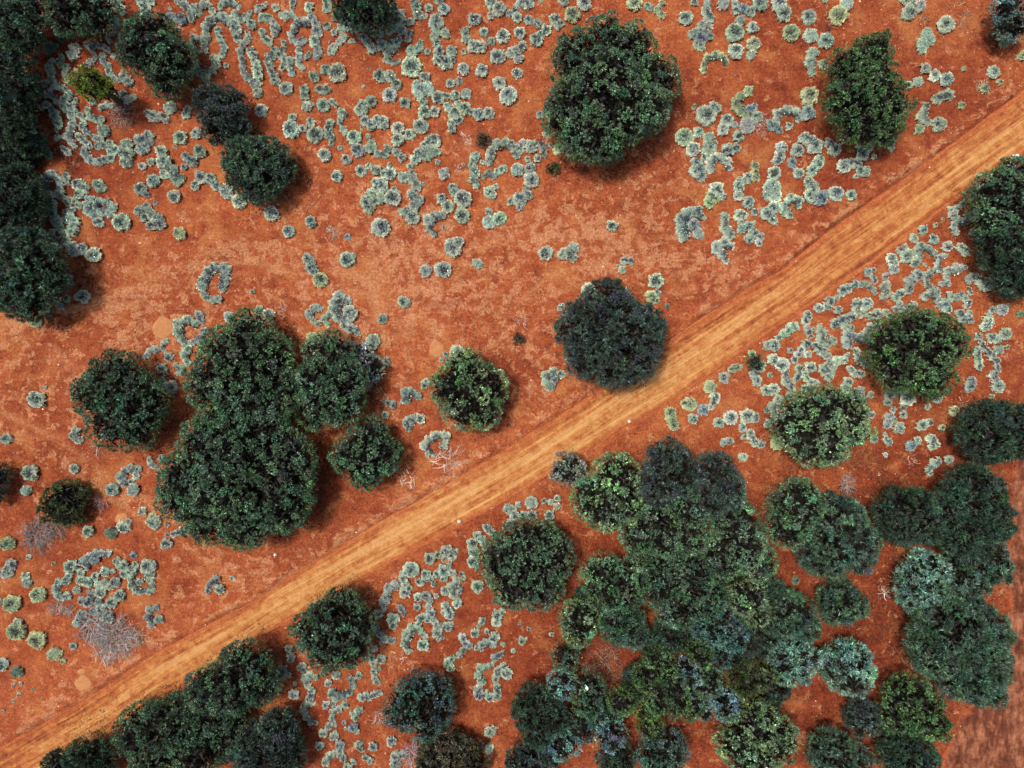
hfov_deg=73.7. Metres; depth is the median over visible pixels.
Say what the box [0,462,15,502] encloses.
bush
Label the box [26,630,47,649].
cushion shrub
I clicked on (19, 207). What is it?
bushy tree
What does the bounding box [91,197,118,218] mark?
cushion shrub
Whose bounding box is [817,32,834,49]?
cushion shrub
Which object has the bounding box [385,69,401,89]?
cushion shrub
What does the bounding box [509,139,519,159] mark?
cushion shrub
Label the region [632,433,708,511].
bushy tree
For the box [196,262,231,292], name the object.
cushion shrub
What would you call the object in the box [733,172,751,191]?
cushion shrub
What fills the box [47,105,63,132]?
cushion shrub
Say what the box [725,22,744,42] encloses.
cushion shrub
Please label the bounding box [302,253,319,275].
cushion shrub
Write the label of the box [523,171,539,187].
cushion shrub
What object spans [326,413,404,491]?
bushy tree
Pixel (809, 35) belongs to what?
cushion shrub
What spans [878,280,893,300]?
cushion shrub
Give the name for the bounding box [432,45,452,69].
cushion shrub
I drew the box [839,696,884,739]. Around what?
bushy tree
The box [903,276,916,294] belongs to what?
cushion shrub
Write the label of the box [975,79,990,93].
dead shrub
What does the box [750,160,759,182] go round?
cushion shrub
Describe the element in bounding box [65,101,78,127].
cushion shrub
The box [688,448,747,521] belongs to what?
bushy tree
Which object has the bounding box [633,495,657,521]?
bushy tree
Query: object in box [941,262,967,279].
cushion shrub
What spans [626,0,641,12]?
cushion shrub
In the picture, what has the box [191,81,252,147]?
bushy tree
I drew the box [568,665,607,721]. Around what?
bushy tree
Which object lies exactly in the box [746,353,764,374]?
bush
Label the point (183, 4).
cushion shrub
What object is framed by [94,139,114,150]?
cushion shrub
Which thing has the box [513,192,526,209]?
cushion shrub
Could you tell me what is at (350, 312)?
cushion shrub
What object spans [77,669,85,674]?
clay pan
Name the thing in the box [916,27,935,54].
cushion shrub
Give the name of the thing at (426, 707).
bushy tree
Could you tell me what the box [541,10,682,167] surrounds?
bushy tree
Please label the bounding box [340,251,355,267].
cushion shrub
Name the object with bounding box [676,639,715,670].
bushy tree
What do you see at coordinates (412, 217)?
cushion shrub
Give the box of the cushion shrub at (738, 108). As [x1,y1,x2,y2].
[730,91,751,118]
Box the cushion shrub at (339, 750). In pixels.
[335,739,347,762]
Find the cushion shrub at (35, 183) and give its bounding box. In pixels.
[32,174,41,192]
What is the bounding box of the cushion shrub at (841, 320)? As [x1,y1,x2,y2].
[829,312,856,329]
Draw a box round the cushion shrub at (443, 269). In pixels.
[434,260,451,278]
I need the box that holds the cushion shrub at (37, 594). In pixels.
[29,586,47,602]
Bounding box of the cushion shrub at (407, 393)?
[400,386,421,404]
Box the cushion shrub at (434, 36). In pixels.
[429,21,440,46]
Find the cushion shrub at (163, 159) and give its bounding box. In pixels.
[154,145,171,168]
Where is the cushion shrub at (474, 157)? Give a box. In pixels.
[468,151,480,189]
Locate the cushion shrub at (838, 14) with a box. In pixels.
[827,5,849,26]
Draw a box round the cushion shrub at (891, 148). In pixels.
[879,139,894,152]
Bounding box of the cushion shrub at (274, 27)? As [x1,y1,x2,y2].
[269,18,280,37]
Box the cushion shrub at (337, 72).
[328,62,346,82]
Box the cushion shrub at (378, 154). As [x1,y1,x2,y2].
[373,144,391,158]
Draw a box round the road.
[0,90,1023,767]
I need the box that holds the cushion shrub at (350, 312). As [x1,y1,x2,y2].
[342,305,358,321]
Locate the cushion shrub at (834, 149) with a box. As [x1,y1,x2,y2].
[824,137,841,157]
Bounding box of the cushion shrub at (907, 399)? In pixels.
[900,392,915,405]
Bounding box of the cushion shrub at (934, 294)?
[919,286,941,302]
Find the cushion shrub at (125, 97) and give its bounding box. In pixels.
[114,89,137,104]
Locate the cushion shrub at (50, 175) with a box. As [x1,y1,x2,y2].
[40,169,64,192]
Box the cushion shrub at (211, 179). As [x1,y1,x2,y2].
[205,173,221,190]
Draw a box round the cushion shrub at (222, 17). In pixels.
[200,11,240,33]
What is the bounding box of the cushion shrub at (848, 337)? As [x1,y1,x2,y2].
[841,330,875,349]
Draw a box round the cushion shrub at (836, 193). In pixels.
[827,186,843,201]
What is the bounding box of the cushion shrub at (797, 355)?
[790,346,804,363]
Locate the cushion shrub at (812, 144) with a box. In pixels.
[797,131,822,153]
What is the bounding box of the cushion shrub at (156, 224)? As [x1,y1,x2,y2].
[145,219,166,230]
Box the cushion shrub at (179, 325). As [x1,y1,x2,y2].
[172,315,200,346]
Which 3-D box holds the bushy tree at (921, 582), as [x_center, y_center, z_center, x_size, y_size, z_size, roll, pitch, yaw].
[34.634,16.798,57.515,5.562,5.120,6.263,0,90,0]
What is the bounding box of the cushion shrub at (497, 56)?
[490,48,505,64]
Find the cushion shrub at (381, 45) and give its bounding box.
[376,38,400,51]
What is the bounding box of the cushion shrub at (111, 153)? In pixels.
[106,144,118,162]
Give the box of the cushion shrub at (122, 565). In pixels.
[112,557,128,570]
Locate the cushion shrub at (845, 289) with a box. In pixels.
[837,280,859,297]
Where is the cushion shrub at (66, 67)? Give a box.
[61,64,70,84]
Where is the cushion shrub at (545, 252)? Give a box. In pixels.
[538,245,553,260]
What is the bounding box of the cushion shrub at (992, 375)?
[978,340,1001,384]
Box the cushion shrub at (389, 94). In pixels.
[382,87,397,102]
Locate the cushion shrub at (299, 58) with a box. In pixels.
[294,47,305,70]
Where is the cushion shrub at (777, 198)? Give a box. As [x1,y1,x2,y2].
[765,186,781,202]
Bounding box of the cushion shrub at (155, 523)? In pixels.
[145,515,161,530]
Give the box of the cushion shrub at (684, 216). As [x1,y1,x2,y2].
[674,205,705,242]
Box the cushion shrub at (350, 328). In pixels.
[339,323,360,336]
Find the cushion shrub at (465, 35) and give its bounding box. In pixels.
[460,25,470,44]
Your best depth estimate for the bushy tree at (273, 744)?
56.76 m
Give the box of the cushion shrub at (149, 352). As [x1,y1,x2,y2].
[142,345,160,359]
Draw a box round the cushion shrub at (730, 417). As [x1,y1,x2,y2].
[722,410,738,424]
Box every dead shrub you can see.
[16,513,59,556]
[43,522,68,542]
[47,599,64,615]
[60,604,75,617]
[70,607,115,647]
[85,436,105,457]
[89,637,116,666]
[90,610,144,665]
[92,495,110,513]
[104,100,140,134]
[124,626,146,647]
[326,226,339,240]
[372,711,387,724]
[390,651,408,667]
[393,741,419,766]
[400,468,417,488]
[429,443,468,482]
[579,642,622,680]
[599,660,629,693]
[750,113,766,136]
[823,23,832,32]
[837,471,856,496]
[877,586,894,599]
[944,2,973,33]
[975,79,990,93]
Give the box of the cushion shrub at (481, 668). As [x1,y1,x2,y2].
[474,662,494,685]
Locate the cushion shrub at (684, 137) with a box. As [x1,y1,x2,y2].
[675,128,694,146]
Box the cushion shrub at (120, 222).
[111,212,131,231]
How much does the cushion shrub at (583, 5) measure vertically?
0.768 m
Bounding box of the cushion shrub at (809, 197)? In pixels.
[803,188,818,203]
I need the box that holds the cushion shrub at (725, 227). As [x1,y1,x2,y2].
[718,212,734,239]
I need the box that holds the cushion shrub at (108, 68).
[99,53,116,82]
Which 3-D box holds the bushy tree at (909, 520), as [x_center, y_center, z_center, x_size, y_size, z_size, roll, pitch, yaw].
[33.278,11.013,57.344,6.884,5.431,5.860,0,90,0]
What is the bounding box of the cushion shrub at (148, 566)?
[140,558,157,573]
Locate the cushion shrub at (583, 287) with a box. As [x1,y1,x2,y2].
[581,282,594,294]
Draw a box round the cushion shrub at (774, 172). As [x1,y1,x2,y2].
[766,166,780,179]
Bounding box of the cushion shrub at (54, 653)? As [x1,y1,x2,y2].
[46,647,63,660]
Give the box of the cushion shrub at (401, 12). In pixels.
[391,8,405,18]
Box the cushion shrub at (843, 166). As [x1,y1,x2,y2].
[836,158,850,173]
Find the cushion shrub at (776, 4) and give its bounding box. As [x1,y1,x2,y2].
[771,0,786,11]
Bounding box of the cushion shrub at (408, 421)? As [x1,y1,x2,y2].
[402,414,416,431]
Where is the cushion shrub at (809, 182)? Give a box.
[803,176,819,194]
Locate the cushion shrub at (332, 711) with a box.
[328,705,341,726]
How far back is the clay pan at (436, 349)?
59.94 m
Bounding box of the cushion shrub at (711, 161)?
[704,152,733,174]
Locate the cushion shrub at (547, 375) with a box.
[541,367,566,385]
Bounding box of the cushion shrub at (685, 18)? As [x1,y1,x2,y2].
[678,11,693,25]
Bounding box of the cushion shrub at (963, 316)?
[954,309,974,323]
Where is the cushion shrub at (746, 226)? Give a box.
[736,220,755,233]
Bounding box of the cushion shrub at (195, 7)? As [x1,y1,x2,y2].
[186,0,209,23]
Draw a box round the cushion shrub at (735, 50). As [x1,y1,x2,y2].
[727,43,743,59]
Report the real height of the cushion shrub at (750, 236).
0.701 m
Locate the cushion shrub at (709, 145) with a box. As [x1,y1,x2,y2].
[701,131,717,154]
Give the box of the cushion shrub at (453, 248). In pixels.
[444,236,464,257]
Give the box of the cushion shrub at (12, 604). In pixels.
[2,594,21,613]
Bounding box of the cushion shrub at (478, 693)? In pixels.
[473,684,485,700]
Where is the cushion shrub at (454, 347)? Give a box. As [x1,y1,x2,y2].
[449,345,463,356]
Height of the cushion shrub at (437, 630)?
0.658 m
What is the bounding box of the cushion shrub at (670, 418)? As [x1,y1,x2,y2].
[664,407,679,430]
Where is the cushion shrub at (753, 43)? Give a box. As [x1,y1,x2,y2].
[746,36,760,52]
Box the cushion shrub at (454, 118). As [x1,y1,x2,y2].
[443,102,463,132]
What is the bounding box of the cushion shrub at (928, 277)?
[922,267,937,292]
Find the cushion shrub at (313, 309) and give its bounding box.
[304,303,323,319]
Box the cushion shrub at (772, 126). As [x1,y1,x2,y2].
[767,119,782,134]
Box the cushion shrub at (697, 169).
[688,157,706,182]
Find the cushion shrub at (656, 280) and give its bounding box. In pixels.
[648,273,663,288]
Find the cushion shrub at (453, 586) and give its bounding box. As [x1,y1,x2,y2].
[446,576,461,599]
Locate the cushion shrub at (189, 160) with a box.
[180,152,198,167]
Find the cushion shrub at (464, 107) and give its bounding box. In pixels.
[454,99,473,116]
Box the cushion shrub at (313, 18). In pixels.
[307,11,321,26]
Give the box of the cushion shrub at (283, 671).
[276,663,288,680]
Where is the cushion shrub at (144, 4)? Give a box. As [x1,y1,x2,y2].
[135,0,150,16]
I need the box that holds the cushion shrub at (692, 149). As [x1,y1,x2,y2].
[686,141,700,156]
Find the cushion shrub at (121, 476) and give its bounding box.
[115,463,135,487]
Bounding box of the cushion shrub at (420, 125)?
[413,117,428,134]
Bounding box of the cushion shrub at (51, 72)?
[45,58,60,90]
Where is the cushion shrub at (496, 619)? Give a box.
[491,608,502,626]
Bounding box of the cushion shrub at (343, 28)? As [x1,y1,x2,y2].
[336,19,351,31]
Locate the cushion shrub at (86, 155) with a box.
[80,143,96,165]
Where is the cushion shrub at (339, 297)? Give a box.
[327,290,351,325]
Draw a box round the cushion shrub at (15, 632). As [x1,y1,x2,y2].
[5,622,26,640]
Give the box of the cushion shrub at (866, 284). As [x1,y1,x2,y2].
[859,280,877,295]
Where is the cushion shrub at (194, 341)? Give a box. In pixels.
[190,326,207,345]
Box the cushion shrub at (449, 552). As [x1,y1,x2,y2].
[440,545,457,561]
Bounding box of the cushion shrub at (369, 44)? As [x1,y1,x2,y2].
[358,33,376,54]
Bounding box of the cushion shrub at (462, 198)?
[454,189,471,207]
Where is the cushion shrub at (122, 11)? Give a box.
[107,0,126,16]
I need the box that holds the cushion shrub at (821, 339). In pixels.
[814,328,837,347]
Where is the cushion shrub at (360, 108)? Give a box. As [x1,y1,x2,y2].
[353,99,368,115]
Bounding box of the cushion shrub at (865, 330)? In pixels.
[860,322,881,335]
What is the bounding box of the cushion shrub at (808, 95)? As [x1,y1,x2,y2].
[799,86,818,105]
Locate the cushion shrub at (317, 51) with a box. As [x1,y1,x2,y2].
[313,44,322,60]
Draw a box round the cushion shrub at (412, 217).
[399,206,419,224]
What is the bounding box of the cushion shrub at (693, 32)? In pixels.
[687,26,714,41]
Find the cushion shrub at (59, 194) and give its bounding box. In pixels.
[54,190,72,207]
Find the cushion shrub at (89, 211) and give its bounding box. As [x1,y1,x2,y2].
[81,195,98,218]
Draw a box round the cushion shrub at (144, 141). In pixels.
[133,130,155,155]
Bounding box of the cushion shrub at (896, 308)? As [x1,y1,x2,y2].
[890,300,917,312]
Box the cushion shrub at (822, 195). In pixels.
[813,189,828,205]
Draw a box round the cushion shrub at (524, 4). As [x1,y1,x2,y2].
[513,0,534,10]
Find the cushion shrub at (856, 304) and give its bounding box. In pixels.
[850,297,865,318]
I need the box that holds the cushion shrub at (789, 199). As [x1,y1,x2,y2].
[778,193,804,218]
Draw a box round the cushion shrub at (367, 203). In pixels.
[359,195,376,215]
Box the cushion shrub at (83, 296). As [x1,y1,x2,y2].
[73,290,91,303]
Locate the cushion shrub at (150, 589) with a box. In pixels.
[127,574,155,595]
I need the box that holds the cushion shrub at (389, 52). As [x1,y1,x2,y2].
[382,47,400,65]
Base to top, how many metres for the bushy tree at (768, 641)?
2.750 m
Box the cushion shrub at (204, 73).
[192,53,221,82]
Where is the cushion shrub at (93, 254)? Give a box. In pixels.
[84,247,101,261]
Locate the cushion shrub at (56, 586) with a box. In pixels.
[51,578,63,600]
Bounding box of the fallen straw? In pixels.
[5,1,1010,759]
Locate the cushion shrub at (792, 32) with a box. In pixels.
[782,24,800,43]
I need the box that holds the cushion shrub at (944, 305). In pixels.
[934,298,951,312]
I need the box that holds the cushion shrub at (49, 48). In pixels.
[44,41,59,54]
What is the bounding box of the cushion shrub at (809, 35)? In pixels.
[802,28,817,43]
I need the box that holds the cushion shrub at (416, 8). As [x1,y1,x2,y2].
[410,0,423,21]
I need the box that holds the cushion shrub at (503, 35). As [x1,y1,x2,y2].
[496,28,510,44]
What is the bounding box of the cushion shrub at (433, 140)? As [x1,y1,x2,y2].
[420,133,440,150]
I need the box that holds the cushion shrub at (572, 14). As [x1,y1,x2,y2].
[564,6,580,23]
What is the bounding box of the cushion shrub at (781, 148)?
[771,141,787,165]
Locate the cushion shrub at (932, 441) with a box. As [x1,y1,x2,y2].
[924,434,940,450]
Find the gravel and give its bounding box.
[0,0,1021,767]
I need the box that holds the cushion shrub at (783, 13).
[776,5,791,22]
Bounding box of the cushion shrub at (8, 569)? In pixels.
[0,557,16,578]
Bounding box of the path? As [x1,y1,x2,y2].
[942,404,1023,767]
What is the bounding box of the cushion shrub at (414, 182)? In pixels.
[406,169,421,191]
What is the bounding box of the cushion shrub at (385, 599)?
[379,579,399,612]
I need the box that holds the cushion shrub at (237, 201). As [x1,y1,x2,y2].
[230,194,246,209]
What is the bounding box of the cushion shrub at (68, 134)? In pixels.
[63,124,77,149]
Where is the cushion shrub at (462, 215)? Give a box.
[454,207,469,223]
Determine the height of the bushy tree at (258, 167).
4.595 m
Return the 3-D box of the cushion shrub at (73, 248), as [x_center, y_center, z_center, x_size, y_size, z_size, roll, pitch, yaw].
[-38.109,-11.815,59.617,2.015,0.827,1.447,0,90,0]
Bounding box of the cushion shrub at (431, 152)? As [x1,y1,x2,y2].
[419,146,441,160]
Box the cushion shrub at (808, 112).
[800,105,815,120]
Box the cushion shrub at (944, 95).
[930,88,954,104]
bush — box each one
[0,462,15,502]
[11,118,49,159]
[35,477,92,528]
[346,339,385,391]
[413,725,490,767]
[475,131,491,148]
[512,332,524,344]
[545,161,560,176]
[548,450,589,489]
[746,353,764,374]
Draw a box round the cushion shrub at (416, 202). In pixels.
[407,189,423,210]
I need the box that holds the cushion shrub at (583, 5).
[576,0,591,11]
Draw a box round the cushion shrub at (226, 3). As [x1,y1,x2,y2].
[217,0,238,10]
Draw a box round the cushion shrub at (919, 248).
[913,242,937,260]
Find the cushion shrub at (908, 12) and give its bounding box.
[900,4,917,20]
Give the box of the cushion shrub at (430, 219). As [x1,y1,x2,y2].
[423,210,446,237]
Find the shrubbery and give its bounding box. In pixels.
[0,0,1023,767]
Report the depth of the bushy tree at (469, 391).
56.63 m
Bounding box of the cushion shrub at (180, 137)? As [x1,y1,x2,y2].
[172,130,187,144]
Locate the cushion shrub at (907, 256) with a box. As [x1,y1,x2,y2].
[899,248,914,263]
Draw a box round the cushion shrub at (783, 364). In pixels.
[774,357,790,371]
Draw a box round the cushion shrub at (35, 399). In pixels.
[26,390,46,407]
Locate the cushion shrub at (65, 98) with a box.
[57,84,73,113]
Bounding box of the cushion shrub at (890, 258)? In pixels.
[885,253,899,268]
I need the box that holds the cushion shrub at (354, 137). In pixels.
[346,130,361,144]
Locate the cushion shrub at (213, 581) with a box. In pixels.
[204,574,221,594]
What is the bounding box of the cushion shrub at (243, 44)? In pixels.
[235,36,258,88]
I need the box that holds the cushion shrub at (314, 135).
[306,126,323,144]
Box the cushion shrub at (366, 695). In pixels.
[357,689,382,701]
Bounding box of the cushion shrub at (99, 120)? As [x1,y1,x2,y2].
[84,106,104,125]
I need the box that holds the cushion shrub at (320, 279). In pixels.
[312,272,328,287]
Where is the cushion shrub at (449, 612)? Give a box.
[440,601,454,619]
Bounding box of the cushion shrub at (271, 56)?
[263,46,278,63]
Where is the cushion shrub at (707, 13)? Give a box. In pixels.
[700,4,715,22]
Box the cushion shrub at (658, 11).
[652,0,665,19]
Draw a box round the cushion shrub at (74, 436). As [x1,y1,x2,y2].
[68,426,83,444]
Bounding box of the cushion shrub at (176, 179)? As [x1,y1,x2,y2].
[168,164,186,187]
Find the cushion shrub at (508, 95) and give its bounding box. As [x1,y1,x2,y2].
[499,86,517,105]
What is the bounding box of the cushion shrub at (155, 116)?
[143,109,170,123]
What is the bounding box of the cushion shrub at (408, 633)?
[400,622,428,654]
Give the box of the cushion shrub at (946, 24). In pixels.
[936,15,955,34]
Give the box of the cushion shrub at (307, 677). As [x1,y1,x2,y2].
[301,670,313,688]
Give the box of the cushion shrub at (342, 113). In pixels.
[337,107,347,136]
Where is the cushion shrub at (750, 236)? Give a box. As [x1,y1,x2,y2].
[743,228,758,243]
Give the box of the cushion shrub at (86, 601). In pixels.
[77,588,95,607]
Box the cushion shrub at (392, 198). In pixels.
[384,189,400,205]
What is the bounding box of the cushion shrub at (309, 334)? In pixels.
[306,332,320,345]
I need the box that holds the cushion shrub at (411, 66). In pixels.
[401,55,422,78]
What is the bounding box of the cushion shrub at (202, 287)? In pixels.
[196,283,221,303]
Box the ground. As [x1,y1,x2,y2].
[0,0,1023,767]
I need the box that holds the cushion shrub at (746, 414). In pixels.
[739,408,754,423]
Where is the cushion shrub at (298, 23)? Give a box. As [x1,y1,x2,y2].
[287,16,310,47]
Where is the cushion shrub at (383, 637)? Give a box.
[372,622,396,644]
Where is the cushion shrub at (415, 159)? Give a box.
[406,147,422,169]
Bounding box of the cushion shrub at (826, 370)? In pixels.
[818,360,837,382]
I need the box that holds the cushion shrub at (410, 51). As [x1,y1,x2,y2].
[405,39,423,56]
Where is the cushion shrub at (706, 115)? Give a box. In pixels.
[695,104,716,126]
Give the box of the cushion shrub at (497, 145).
[485,137,515,166]
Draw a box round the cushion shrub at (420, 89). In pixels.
[410,80,434,100]
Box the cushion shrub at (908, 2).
[898,0,916,6]
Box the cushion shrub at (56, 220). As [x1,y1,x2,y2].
[44,189,65,237]
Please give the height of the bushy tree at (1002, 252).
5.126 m
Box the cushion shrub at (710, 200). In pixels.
[703,191,719,209]
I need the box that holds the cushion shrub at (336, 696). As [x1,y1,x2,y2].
[327,675,356,702]
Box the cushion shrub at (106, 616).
[99,609,113,623]
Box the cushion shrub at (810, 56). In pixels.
[803,47,819,76]
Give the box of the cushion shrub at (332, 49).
[327,32,347,55]
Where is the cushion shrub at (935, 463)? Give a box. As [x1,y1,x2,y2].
[924,456,942,475]
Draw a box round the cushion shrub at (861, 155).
[854,143,872,160]
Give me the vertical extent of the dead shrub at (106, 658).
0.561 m
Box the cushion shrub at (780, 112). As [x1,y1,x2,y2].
[771,105,802,123]
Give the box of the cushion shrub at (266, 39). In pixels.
[258,28,272,46]
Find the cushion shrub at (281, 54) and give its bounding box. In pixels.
[276,45,286,71]
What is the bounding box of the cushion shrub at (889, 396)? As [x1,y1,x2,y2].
[882,391,898,405]
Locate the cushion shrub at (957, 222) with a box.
[948,214,976,235]
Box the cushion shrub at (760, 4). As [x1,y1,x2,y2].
[752,0,768,12]
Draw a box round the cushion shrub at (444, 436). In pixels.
[419,430,450,457]
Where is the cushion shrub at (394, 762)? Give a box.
[389,749,407,767]
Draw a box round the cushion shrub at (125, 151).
[116,138,135,168]
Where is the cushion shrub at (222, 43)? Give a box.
[214,26,228,58]
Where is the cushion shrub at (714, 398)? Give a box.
[708,392,720,409]
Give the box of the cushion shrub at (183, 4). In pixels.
[174,0,189,11]
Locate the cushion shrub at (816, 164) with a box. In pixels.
[806,154,824,176]
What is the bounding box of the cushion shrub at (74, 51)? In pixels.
[65,43,81,61]
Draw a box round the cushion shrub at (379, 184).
[371,176,387,195]
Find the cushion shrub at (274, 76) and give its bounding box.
[265,61,280,86]
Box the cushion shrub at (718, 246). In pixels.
[711,236,734,264]
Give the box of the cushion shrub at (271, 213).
[264,205,279,221]
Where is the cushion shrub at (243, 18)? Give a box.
[230,9,251,23]
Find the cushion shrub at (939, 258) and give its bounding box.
[932,253,947,273]
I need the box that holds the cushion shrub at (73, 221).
[64,212,81,237]
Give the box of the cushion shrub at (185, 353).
[180,344,192,366]
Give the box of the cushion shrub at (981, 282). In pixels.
[964,272,994,291]
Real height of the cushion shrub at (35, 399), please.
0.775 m
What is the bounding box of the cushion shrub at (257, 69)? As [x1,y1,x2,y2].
[250,59,262,86]
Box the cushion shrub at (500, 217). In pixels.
[492,211,506,225]
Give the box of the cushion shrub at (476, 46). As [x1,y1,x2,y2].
[467,39,486,53]
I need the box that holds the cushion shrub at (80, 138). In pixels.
[75,132,93,149]
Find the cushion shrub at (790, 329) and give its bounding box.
[774,322,799,340]
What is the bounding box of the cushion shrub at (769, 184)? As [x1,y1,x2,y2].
[762,179,781,196]
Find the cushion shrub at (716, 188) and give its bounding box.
[708,182,723,196]
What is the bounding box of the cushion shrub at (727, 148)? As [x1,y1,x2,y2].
[721,142,741,154]
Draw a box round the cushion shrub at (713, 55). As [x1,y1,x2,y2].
[699,50,728,73]
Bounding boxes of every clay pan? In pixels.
[74,675,90,690]
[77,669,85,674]
[115,513,127,522]
[153,316,173,338]
[429,340,444,356]
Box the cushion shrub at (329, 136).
[324,118,335,146]
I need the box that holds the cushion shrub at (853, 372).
[846,365,865,378]
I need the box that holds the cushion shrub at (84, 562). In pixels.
[77,549,112,570]
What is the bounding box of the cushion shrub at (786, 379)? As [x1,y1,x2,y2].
[780,370,791,386]
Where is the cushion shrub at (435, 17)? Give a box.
[427,12,443,28]
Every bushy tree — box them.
[0,0,49,61]
[0,46,45,113]
[0,86,39,152]
[0,136,34,188]
[0,161,53,243]
[0,223,74,323]
[39,729,121,767]
[40,0,125,40]
[64,63,123,106]
[69,346,174,453]
[109,685,253,767]
[114,9,200,105]
[153,404,319,553]
[178,305,306,445]
[182,636,284,738]
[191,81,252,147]
[220,134,300,209]
[226,705,308,767]
[286,582,379,676]
[290,327,370,432]
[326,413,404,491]
[329,0,398,38]
[381,668,456,744]
[427,346,510,433]
[474,516,576,612]
[504,740,560,767]
[510,680,570,751]
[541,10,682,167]
[545,665,576,701]
[546,726,581,762]
[549,640,580,673]
[553,275,669,392]
[557,596,600,649]
[568,449,643,534]
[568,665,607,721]
[568,709,596,744]
[572,585,613,618]
[575,550,653,614]
[588,715,628,755]
[589,695,617,729]
[593,740,636,767]
[597,599,650,652]
[606,681,640,717]
[617,486,711,559]
[620,662,648,700]
[626,546,671,569]
[630,645,705,723]
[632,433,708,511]
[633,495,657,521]
[633,698,665,742]
[634,721,691,767]
[636,548,728,633]
[638,610,704,659]
[663,542,698,572]
[673,655,704,700]
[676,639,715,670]
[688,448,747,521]
[689,600,749,652]
[691,665,724,698]
[694,683,744,723]
[696,547,731,596]
[700,500,778,584]
[708,625,761,671]
[708,645,732,672]
[711,695,802,767]
[722,657,779,698]
[723,588,750,632]
[726,570,771,629]
[736,692,764,722]
[748,617,787,661]
[753,570,788,609]
[754,672,793,714]
[760,474,828,551]
[762,587,822,645]
[762,634,824,688]
[765,382,877,468]
[793,490,884,581]
[802,725,875,767]
[814,577,870,627]
[815,635,877,699]
[818,28,917,151]
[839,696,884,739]
[856,304,974,401]
[868,481,951,548]
[870,720,942,767]
[876,670,953,743]
[887,547,955,613]
[900,585,1018,709]
[922,459,1019,559]
[939,528,1015,598]
[946,397,1023,465]
[960,155,1023,238]
[968,221,1023,300]
[987,0,1023,44]
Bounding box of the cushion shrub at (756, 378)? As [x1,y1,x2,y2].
[748,369,761,386]
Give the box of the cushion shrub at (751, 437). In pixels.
[746,429,758,446]
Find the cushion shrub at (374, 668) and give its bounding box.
[367,653,381,684]
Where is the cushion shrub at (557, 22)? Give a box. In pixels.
[548,13,564,30]
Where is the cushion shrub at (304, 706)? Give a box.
[300,700,317,725]
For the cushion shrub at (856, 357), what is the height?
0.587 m
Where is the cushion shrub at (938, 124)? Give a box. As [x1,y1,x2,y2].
[930,116,947,132]
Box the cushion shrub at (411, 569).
[399,561,419,577]
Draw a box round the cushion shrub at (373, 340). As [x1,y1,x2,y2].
[365,333,381,349]
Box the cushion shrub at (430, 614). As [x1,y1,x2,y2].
[424,597,434,622]
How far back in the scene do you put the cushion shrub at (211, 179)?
59.62 m
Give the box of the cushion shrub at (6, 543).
[0,536,16,550]
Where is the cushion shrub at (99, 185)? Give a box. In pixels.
[92,178,107,192]
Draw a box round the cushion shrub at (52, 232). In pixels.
[48,228,71,247]
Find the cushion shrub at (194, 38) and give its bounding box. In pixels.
[186,32,210,53]
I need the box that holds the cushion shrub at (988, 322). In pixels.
[978,316,994,331]
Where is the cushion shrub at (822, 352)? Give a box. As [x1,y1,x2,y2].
[812,341,831,362]
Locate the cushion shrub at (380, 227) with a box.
[370,217,390,237]
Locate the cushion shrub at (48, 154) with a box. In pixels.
[41,141,52,159]
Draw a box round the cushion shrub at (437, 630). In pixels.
[430,616,444,642]
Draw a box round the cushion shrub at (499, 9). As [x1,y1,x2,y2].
[492,0,506,17]
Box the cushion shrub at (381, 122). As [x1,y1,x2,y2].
[370,115,388,129]
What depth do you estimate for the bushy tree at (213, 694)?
55.73 m
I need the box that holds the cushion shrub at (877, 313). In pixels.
[865,308,892,319]
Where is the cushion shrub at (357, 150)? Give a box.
[350,143,364,158]
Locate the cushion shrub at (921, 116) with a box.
[914,102,931,126]
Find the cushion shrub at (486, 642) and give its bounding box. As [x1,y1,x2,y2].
[477,638,497,651]
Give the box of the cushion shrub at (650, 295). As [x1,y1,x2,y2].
[644,290,660,303]
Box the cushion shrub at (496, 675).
[492,661,505,682]
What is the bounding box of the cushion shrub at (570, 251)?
[557,242,579,262]
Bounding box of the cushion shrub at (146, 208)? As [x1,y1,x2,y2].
[133,202,165,221]
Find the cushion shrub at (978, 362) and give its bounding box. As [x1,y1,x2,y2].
[972,346,984,370]
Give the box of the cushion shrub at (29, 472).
[20,464,39,480]
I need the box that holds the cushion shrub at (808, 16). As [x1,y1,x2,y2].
[801,9,816,24]
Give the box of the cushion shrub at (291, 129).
[283,120,299,138]
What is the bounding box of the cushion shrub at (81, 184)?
[71,178,90,193]
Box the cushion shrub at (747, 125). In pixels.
[739,117,755,134]
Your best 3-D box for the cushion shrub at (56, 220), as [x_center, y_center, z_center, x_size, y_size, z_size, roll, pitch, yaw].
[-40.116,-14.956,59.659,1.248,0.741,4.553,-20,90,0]
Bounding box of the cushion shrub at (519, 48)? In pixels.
[511,40,526,63]
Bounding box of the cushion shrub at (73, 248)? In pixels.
[64,241,87,256]
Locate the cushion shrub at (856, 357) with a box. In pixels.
[852,347,868,368]
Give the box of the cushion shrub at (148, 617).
[143,603,159,628]
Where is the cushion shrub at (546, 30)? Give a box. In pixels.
[537,23,551,40]
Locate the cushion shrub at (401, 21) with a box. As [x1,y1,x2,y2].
[385,14,408,35]

